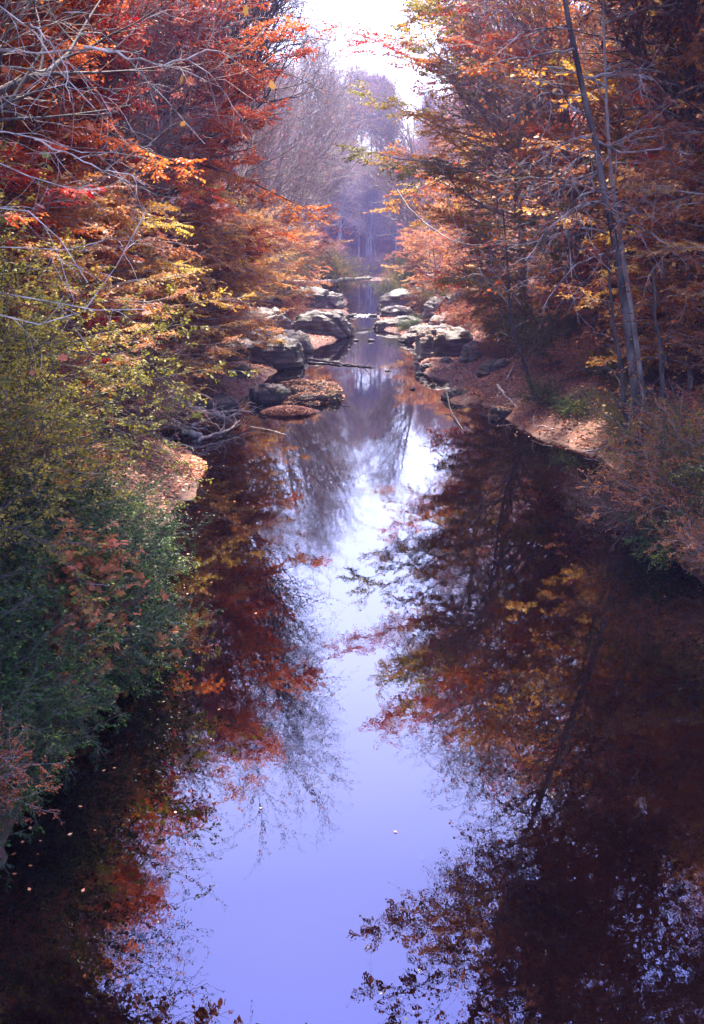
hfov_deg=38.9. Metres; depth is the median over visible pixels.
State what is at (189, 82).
sycamore tree
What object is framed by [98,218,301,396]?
beech tree
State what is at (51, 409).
olive thicket
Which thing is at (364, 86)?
bare tree
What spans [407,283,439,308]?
bank bush
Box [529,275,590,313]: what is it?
bank bush
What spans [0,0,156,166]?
bare tree
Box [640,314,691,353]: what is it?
brush
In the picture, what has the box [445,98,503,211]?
bare tree
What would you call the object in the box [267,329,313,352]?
boulder
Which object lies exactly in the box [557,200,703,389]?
beech tree
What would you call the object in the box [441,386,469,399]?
boulder
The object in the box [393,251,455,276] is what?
bank bush
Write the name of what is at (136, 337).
olive bush
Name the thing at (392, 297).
layered rock
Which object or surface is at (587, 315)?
beech tree
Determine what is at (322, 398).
leafy rock
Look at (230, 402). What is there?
boulder
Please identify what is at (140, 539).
privet bush
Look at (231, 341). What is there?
rust bush
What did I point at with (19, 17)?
bare tree
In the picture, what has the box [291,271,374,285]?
fallen log
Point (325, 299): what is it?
boulder
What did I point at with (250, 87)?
maple tree
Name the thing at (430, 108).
bare tree
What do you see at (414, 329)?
boulder
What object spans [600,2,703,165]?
beech tree
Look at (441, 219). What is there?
beech tree
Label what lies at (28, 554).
privet bush
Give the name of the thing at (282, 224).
beech tree
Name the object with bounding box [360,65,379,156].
oak tree
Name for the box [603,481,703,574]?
green bush
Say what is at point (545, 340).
olive bush
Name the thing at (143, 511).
privet bush
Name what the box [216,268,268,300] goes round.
bank bush
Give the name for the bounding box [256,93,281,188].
bare tree
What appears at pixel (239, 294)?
bank bush
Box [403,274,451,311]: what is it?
bank bush
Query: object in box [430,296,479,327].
bank bush
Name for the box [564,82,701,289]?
beech tree
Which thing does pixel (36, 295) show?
olive thicket
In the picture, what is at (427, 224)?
arching branch
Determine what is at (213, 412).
fallen log
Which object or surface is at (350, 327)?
boulder
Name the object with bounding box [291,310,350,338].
boulder
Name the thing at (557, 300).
bank bush
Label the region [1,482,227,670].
privet bush
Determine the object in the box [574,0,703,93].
tree
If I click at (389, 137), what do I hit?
bare tree
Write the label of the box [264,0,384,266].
bare tree
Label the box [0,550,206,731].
privet bush
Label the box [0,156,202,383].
beech tree
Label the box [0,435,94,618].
privet bush
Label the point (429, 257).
beech tree
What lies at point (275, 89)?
bare tree
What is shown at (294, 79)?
bare tree
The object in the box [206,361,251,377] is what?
boulder
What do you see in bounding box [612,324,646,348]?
brush
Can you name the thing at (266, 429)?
driftwood
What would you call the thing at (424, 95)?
bare tree
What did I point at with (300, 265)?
bank bush
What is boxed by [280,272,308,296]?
bank bush
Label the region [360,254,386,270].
bank bush
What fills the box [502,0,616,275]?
bare tree
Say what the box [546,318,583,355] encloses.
brush
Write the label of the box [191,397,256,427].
driftwood
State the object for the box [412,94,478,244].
bare tree
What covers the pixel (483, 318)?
bank bush
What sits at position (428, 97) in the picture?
bare tree
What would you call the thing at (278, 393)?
boulder
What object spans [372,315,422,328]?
boulder
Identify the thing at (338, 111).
bare tree
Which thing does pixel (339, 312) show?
boulder
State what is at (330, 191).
bare tree
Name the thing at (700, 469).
olive bush
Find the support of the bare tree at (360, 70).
on the ground
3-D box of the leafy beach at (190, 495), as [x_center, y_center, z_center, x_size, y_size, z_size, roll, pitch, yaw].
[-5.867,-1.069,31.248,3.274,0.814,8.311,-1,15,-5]
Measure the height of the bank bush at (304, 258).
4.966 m
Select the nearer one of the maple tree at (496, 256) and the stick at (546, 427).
the stick at (546, 427)
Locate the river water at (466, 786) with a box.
[0,270,703,1023]
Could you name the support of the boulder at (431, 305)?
on the ground
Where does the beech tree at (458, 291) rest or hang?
on the ground
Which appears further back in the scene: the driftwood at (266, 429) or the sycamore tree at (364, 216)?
the sycamore tree at (364, 216)
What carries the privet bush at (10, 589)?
on the ground
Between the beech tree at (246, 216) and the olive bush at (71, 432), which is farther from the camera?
the beech tree at (246, 216)
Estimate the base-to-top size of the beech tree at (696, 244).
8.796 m
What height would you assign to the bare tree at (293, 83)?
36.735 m
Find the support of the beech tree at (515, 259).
on the ground
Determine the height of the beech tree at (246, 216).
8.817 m
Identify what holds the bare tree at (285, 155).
on the ground
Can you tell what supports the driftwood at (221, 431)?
in the river water at (466, 786)
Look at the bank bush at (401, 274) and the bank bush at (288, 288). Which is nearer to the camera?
the bank bush at (288, 288)
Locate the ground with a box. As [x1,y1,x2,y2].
[0,138,703,868]
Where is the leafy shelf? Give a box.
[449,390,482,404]
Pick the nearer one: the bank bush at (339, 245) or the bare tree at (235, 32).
the bare tree at (235, 32)
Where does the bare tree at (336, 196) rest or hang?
on the ground
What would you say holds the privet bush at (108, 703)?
on the ground
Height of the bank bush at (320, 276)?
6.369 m
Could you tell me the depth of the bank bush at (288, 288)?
99.98 m
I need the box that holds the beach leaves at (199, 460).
[173,277,483,480]
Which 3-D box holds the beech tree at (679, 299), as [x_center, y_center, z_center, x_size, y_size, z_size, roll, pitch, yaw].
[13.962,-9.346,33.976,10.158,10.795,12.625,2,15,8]
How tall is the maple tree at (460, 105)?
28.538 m
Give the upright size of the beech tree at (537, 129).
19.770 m
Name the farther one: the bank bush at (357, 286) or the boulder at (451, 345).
the bank bush at (357, 286)
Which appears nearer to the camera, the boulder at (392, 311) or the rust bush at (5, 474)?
the rust bush at (5, 474)
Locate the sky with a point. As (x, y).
(374, 14)
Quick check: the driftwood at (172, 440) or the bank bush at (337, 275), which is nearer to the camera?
the driftwood at (172, 440)
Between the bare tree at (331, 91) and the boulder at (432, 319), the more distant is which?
the bare tree at (331, 91)
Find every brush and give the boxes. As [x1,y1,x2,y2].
[467,331,514,358]
[477,320,521,341]
[478,318,512,345]
[482,318,519,342]
[512,317,573,355]
[538,326,622,373]
[539,318,579,344]
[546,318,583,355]
[559,302,592,330]
[571,314,623,348]
[576,305,616,329]
[580,345,625,380]
[581,331,672,391]
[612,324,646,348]
[612,373,666,400]
[624,335,684,374]
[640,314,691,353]
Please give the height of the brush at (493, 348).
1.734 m
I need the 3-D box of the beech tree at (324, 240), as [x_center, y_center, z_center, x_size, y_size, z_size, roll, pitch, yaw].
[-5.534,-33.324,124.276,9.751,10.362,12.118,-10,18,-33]
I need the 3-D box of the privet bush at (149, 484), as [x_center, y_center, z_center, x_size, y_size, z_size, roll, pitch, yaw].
[-5.189,-0.211,22.768,3.751,2.846,3.562,-7,17,-24]
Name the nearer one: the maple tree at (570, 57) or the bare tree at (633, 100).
the bare tree at (633, 100)
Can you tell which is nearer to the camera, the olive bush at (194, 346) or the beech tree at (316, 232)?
the olive bush at (194, 346)
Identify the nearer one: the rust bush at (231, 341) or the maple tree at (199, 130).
the rust bush at (231, 341)
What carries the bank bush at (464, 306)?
on the ground
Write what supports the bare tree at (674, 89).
on the ground
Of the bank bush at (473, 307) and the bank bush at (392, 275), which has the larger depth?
the bank bush at (392, 275)
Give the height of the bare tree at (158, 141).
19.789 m
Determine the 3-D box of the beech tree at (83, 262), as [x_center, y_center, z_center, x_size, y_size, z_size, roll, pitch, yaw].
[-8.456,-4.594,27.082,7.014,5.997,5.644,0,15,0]
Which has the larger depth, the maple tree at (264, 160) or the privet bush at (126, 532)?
the maple tree at (264, 160)
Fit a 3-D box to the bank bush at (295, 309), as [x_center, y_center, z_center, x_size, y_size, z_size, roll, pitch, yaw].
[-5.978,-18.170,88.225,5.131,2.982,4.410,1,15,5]
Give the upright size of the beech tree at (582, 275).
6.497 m
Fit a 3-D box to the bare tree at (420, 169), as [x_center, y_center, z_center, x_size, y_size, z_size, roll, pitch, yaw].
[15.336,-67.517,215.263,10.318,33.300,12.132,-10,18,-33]
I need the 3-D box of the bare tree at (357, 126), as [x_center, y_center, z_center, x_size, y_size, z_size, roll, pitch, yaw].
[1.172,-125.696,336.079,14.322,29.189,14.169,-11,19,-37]
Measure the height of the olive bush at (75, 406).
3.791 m
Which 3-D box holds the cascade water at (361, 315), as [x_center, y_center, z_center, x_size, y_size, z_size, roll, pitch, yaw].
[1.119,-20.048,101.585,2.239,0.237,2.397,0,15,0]
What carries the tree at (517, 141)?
on the ground
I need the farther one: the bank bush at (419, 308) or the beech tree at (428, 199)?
the beech tree at (428, 199)
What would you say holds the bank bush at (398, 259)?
on the ground
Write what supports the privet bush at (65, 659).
on the ground
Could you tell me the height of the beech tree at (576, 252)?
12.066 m
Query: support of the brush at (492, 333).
on the ground
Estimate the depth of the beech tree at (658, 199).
38.09 m
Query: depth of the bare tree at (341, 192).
320.43 m
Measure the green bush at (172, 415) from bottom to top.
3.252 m
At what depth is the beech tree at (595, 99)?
39.58 m
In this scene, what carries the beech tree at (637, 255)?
on the ground
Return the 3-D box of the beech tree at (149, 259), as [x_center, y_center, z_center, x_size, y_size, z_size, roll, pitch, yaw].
[-7.785,-6.943,39.060,8.417,7.197,6.772,3,15,11]
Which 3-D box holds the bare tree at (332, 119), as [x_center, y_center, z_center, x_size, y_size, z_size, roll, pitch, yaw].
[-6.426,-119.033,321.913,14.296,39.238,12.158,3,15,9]
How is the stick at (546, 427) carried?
on the ground
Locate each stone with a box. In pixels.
[410,301,420,310]
[439,356,452,362]
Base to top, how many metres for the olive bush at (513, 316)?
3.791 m
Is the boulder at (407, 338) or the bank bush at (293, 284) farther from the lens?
the bank bush at (293, 284)
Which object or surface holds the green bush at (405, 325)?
on the ground
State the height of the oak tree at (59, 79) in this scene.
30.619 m
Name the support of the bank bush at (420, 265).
on the ground
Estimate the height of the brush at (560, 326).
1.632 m
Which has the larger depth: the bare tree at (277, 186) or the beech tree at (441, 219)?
the beech tree at (441, 219)
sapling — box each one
[481,200,557,394]
[576,223,648,469]
[607,243,701,451]
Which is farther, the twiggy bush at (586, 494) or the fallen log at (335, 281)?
the fallen log at (335, 281)
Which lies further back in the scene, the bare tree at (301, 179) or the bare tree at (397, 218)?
the bare tree at (397, 218)
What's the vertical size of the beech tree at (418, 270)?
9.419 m
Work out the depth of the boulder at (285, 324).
74.47 m
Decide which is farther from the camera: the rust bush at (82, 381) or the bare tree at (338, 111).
the bare tree at (338, 111)
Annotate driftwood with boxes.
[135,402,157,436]
[138,424,194,453]
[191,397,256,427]
[197,403,243,442]
[249,426,286,434]
[445,391,462,429]
[492,382,521,406]
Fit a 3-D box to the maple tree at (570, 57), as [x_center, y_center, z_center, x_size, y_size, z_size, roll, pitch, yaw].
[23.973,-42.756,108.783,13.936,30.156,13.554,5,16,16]
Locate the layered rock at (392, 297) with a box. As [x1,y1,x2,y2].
[376,287,424,308]
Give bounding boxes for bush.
[0,345,169,537]
[0,351,109,476]
[0,372,117,548]
[0,426,183,604]
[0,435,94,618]
[0,464,196,680]
[0,490,124,657]
[0,517,182,674]
[0,538,138,771]
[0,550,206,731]
[0,555,103,786]
[0,561,105,794]
[0,615,119,806]
[0,624,110,792]
[0,672,65,892]
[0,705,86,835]
[0,708,71,830]
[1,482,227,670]
[1,585,150,735]
[2,313,127,445]
[4,422,177,603]
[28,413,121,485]
[36,290,176,411]
[39,443,167,541]
[50,444,149,543]
[57,317,225,457]
[58,461,196,663]
[71,438,216,559]
[76,474,202,602]
[96,342,200,435]
[109,354,205,440]
[115,479,159,534]
[158,388,214,432]
[166,312,253,352]
[166,328,230,361]
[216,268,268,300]
[222,283,258,304]
[225,294,264,328]
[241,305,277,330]
[262,291,310,318]
[272,278,304,299]
[274,243,318,279]
[275,291,313,319]
[278,241,327,274]
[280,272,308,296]
[284,231,345,268]
[299,260,345,291]
[306,246,374,297]
[307,259,358,291]
[311,241,368,283]
[318,235,347,255]
[318,236,348,254]
[326,256,360,297]
[340,250,357,269]
[340,265,368,296]
[351,257,369,270]
[353,254,377,269]
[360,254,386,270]
[364,267,411,300]
[376,257,397,269]
[378,260,407,288]
[380,237,431,282]
[382,249,413,280]
[383,250,437,287]
[387,252,419,287]
[393,245,455,283]
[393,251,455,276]
[394,311,424,332]
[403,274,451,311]
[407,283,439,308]
[409,300,426,317]
[417,271,446,295]
[427,273,466,298]
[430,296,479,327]
[449,292,482,315]
[457,288,538,338]
[458,304,497,334]
[466,281,568,349]
[469,305,505,335]
[490,291,591,365]
[502,365,583,409]
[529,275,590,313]
[532,288,590,319]
[544,384,603,418]
[554,449,658,523]
[565,377,671,442]
[566,450,698,551]
[575,431,703,539]
[580,378,703,504]
[582,391,703,533]
[592,450,680,506]
[599,456,646,489]
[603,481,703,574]
[604,449,700,518]
[618,372,703,455]
[635,370,703,461]
[640,492,703,574]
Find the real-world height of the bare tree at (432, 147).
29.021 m
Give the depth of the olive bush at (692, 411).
26.58 m
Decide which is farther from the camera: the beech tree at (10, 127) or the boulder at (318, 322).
the boulder at (318, 322)
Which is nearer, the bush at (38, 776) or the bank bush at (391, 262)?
the bush at (38, 776)
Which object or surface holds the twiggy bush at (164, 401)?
on the ground
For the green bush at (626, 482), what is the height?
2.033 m
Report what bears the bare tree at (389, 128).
on the ground
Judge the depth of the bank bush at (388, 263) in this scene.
283.00 m
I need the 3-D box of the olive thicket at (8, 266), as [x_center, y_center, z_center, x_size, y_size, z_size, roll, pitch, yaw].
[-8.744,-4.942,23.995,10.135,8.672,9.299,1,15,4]
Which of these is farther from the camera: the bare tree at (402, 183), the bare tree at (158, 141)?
the bare tree at (402, 183)
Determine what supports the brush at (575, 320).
on the ground
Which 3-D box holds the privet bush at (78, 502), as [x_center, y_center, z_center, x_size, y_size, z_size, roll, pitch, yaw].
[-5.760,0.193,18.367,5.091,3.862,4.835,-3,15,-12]
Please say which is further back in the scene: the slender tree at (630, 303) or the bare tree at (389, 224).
the bare tree at (389, 224)
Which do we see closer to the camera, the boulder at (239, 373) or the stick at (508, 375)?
the stick at (508, 375)
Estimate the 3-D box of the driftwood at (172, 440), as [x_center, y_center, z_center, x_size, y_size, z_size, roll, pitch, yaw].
[-6.771,-2.625,35.786,1.708,1.809,4.047,-7,17,-26]
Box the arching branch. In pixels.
[396,159,520,308]
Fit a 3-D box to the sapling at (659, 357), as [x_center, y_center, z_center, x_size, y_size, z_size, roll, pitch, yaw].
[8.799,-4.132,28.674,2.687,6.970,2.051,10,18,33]
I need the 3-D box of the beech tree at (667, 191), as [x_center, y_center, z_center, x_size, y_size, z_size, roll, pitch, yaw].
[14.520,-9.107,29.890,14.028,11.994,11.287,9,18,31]
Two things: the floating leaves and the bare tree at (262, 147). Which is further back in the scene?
the bare tree at (262, 147)
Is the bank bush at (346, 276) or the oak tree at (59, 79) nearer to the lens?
the oak tree at (59, 79)
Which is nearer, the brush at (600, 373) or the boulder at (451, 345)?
the brush at (600, 373)
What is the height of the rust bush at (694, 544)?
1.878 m
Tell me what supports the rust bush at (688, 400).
on the ground
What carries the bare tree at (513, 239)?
on the ground
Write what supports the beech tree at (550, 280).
on the ground
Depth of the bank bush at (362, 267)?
285.35 m
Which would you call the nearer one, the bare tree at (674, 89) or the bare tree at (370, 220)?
the bare tree at (674, 89)
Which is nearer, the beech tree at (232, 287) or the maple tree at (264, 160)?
the beech tree at (232, 287)
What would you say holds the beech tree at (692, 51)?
on the ground
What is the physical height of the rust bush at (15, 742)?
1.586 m
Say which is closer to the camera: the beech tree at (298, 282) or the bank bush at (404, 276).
the beech tree at (298, 282)
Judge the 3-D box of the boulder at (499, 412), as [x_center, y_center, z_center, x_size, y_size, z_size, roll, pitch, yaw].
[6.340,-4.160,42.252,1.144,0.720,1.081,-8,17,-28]
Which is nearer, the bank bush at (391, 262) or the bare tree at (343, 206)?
the bank bush at (391, 262)
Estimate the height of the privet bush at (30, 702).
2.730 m
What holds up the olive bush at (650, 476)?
on the ground
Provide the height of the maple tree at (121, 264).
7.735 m
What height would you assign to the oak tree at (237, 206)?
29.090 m
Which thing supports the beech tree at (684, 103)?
on the ground
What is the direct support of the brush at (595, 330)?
on the ground
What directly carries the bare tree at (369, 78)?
on the ground
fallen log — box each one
[144,408,215,439]
[167,377,262,423]
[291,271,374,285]
[308,357,374,367]
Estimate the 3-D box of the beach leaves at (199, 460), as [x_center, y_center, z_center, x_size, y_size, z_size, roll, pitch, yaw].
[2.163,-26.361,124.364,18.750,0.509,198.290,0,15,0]
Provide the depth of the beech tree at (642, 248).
40.11 m
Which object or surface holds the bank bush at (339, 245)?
on the ground
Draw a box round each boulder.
[195,393,238,410]
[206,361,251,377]
[214,338,252,361]
[238,328,270,341]
[242,307,291,329]
[243,291,283,309]
[247,334,304,369]
[249,383,290,403]
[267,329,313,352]
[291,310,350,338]
[292,287,345,308]
[329,309,347,319]
[348,323,353,335]
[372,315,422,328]
[380,305,414,316]
[399,333,415,342]
[407,324,424,332]
[413,327,472,360]
[416,324,450,335]
[422,290,481,317]
[427,312,469,326]
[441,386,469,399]
[459,340,497,363]
[475,359,511,377]
[487,405,511,417]
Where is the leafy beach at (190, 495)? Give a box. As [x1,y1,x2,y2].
[180,468,198,500]
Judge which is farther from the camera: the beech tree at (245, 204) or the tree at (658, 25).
the beech tree at (245, 204)
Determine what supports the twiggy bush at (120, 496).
on the ground
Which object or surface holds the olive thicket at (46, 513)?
on the ground
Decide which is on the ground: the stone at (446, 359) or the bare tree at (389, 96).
the bare tree at (389, 96)
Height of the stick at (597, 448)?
0.750 m
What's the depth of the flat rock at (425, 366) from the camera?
58.11 m
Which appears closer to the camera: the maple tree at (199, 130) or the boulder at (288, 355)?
the boulder at (288, 355)
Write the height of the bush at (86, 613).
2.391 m
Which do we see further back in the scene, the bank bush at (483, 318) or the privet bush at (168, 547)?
the bank bush at (483, 318)
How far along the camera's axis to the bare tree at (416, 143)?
305.78 m
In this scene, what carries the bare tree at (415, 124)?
on the ground
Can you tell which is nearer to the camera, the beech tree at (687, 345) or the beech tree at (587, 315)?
the beech tree at (687, 345)
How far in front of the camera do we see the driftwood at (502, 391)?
43.51 m
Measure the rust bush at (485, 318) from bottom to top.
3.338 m
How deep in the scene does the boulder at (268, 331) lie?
68.67 m
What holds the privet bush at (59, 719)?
on the ground
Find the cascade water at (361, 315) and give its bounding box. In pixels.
[354,314,369,316]
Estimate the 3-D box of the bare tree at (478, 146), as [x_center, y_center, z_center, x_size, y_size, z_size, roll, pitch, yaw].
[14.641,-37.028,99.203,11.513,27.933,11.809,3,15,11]
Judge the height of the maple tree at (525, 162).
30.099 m
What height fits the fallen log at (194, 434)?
2.414 m
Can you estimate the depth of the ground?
40.78 m
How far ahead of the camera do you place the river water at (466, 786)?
13.95 m
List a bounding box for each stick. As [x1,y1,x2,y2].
[504,362,516,380]
[532,417,554,429]
[582,439,620,453]
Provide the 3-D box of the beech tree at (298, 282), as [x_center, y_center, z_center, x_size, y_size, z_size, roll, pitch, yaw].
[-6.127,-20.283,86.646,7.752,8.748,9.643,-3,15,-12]
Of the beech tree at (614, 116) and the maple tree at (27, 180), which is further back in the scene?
the beech tree at (614, 116)
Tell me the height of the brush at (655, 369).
1.744 m
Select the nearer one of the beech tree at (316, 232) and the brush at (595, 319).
the brush at (595, 319)
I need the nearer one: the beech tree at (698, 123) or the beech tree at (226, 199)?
the beech tree at (698, 123)
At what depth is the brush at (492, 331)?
56.42 m
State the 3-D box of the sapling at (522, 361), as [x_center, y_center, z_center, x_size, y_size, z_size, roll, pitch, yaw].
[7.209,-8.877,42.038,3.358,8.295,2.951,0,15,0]
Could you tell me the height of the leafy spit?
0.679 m
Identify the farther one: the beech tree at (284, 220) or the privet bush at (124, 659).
the beech tree at (284, 220)
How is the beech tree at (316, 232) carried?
on the ground
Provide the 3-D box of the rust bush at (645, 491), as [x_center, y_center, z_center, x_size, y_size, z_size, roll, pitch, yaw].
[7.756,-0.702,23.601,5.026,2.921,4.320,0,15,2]
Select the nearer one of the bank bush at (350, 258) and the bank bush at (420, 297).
the bank bush at (420, 297)
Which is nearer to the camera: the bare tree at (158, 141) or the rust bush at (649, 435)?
the rust bush at (649, 435)
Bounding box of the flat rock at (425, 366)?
[420,363,434,368]
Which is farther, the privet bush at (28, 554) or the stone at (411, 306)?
the stone at (411, 306)
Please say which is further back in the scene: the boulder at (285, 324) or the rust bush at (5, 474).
the boulder at (285, 324)
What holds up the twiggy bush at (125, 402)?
on the ground
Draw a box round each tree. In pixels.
[0,0,101,134]
[0,0,143,336]
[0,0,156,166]
[0,0,201,132]
[0,0,206,324]
[0,0,234,312]
[0,0,280,377]
[0,1,117,327]
[0,121,34,150]
[0,135,133,393]
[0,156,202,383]
[0,167,204,402]
[0,198,174,385]
[0,231,163,441]
[1,0,194,273]
[63,0,330,353]
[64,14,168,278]
[67,194,255,381]
[77,0,273,334]
[94,240,258,417]
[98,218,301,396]
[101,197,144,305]
[105,3,182,155]
[108,158,305,366]
[120,0,243,257]
[131,0,276,220]
[142,207,306,343]
[146,0,327,224]
[157,220,299,354]
[173,0,361,308]
[191,0,338,270]
[196,77,271,208]
[215,177,257,228]
[215,205,308,307]
[220,187,310,270]
[234,47,335,236]
[239,103,285,254]
[250,228,332,313]
[254,203,330,286]
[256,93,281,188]
[257,198,314,252]
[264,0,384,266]
[269,127,308,206]
[273,93,309,189]
[274,19,381,261]
[279,62,300,136]
[281,201,352,273]
[284,66,305,126]
[294,218,326,255]
[301,62,382,249]
[312,0,625,327]
[315,153,360,255]
[316,145,352,231]
[317,82,350,206]
[318,70,345,130]
[326,150,355,236]
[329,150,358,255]
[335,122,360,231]
[338,157,392,256]
[340,62,434,262]
[340,98,369,178]
[341,59,375,169]
[342,158,392,256]
[344,104,369,183]
[348,159,366,259]
[351,159,394,257]
[352,70,376,143]
[354,157,379,258]
[359,77,403,181]
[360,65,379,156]
[361,69,402,156]
[368,69,394,140]
[368,72,411,146]
[373,118,406,201]
[373,177,410,257]
[380,148,430,228]
[381,221,474,312]
[388,169,409,248]
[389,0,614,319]
[397,114,458,230]
[400,97,423,141]
[400,231,459,297]
[401,137,433,202]
[403,202,485,270]
[404,193,484,267]
[405,123,440,230]
[408,75,438,132]
[411,178,515,257]
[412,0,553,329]
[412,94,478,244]
[413,7,534,234]
[414,86,441,131]
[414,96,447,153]
[415,99,439,140]
[427,226,496,311]
[439,0,703,311]
[442,0,703,471]
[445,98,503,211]
[447,12,535,265]
[447,219,550,314]
[457,50,528,256]
[460,147,610,322]
[462,0,703,436]
[500,196,562,289]
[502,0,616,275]
[503,6,569,260]
[507,2,703,253]
[515,2,703,338]
[515,199,651,329]
[516,0,703,361]
[519,111,660,316]
[527,151,691,345]
[531,0,593,200]
[537,0,673,288]
[537,89,653,299]
[545,0,703,339]
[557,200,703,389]
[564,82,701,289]
[566,121,702,287]
[570,76,703,331]
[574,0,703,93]
[578,1,703,264]
[590,101,703,355]
[599,153,703,383]
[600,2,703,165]
[602,24,703,283]
[620,117,703,389]
[650,195,703,313]
[661,308,703,418]
[668,60,703,293]
[671,67,703,223]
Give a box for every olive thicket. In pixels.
[0,123,209,459]
[0,136,260,488]
[0,213,214,533]
[0,352,201,630]
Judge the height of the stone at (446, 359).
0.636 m
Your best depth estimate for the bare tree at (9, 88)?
25.70 m
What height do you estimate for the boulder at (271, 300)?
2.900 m
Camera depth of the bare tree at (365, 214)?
301.27 m
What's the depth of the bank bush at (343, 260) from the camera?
131.25 m
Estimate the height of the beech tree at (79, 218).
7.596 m
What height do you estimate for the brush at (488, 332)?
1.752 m
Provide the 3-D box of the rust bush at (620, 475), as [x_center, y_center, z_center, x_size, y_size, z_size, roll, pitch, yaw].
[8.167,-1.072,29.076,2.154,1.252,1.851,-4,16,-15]
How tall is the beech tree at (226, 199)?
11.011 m
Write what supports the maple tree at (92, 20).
on the ground
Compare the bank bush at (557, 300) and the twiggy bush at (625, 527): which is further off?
the bank bush at (557, 300)
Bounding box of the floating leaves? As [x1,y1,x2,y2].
[11,357,700,891]
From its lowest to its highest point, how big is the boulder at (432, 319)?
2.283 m
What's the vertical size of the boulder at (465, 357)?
1.585 m
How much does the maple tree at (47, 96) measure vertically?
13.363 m
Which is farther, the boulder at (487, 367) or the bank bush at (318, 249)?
the bank bush at (318, 249)
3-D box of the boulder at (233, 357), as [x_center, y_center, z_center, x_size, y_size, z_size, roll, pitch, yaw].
[-7.063,-9.780,61.513,3.026,2.093,3.766,-2,15,-7]
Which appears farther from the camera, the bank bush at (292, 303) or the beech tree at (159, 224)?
the bank bush at (292, 303)
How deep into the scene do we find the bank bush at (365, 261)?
288.19 m
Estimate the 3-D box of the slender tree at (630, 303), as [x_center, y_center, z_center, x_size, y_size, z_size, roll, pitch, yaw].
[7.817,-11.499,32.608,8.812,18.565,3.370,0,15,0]
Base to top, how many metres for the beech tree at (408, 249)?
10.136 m
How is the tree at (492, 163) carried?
on the ground
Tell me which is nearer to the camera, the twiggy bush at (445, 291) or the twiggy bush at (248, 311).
the twiggy bush at (248, 311)
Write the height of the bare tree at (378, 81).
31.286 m
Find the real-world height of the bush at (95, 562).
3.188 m
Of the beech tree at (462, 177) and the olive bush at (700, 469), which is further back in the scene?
the beech tree at (462, 177)
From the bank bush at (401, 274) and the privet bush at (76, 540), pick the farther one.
the bank bush at (401, 274)
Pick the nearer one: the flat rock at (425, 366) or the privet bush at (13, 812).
the privet bush at (13, 812)
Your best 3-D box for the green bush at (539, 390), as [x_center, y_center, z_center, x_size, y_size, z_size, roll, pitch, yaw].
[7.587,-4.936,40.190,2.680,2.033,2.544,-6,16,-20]
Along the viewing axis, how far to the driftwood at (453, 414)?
43.05 m
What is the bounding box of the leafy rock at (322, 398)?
[280,379,345,403]
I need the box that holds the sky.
[99,0,598,151]
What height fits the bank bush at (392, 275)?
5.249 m
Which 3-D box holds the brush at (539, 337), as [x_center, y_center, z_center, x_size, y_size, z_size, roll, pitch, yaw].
[9.514,-8.574,48.718,3.046,2.451,3.618,-6,16,-22]
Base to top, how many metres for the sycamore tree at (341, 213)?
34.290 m
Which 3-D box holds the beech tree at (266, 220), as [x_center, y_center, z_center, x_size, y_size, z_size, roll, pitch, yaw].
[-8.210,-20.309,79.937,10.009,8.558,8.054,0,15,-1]
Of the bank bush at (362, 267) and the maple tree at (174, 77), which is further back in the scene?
the bank bush at (362, 267)
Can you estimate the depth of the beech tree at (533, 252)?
80.79 m
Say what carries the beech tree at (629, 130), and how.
on the ground
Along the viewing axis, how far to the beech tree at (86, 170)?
52.03 m
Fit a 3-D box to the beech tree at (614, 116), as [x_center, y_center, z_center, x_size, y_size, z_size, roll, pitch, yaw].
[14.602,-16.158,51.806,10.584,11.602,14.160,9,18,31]
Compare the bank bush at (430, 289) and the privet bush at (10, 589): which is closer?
the privet bush at (10, 589)
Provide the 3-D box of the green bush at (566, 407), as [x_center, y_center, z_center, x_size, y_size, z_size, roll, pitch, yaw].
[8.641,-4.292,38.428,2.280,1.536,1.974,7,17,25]
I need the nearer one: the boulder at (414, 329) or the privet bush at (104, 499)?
the privet bush at (104, 499)
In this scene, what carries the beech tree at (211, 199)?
on the ground
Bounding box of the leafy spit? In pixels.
[260,406,320,415]
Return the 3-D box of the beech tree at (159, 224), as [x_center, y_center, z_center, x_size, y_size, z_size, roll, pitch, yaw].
[-8.700,-7.799,37.572,9.208,8.353,7.402,-11,18,-35]
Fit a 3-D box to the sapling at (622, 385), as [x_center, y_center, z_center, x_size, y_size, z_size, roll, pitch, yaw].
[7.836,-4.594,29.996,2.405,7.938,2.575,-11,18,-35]
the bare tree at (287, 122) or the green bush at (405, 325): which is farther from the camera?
the bare tree at (287, 122)
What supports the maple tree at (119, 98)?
on the ground
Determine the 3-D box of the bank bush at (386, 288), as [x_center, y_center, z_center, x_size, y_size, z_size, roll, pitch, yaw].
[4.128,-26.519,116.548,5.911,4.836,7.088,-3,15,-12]
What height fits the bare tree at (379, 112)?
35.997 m
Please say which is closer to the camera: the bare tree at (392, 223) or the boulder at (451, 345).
the boulder at (451, 345)
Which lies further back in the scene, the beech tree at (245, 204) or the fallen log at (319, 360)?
the beech tree at (245, 204)

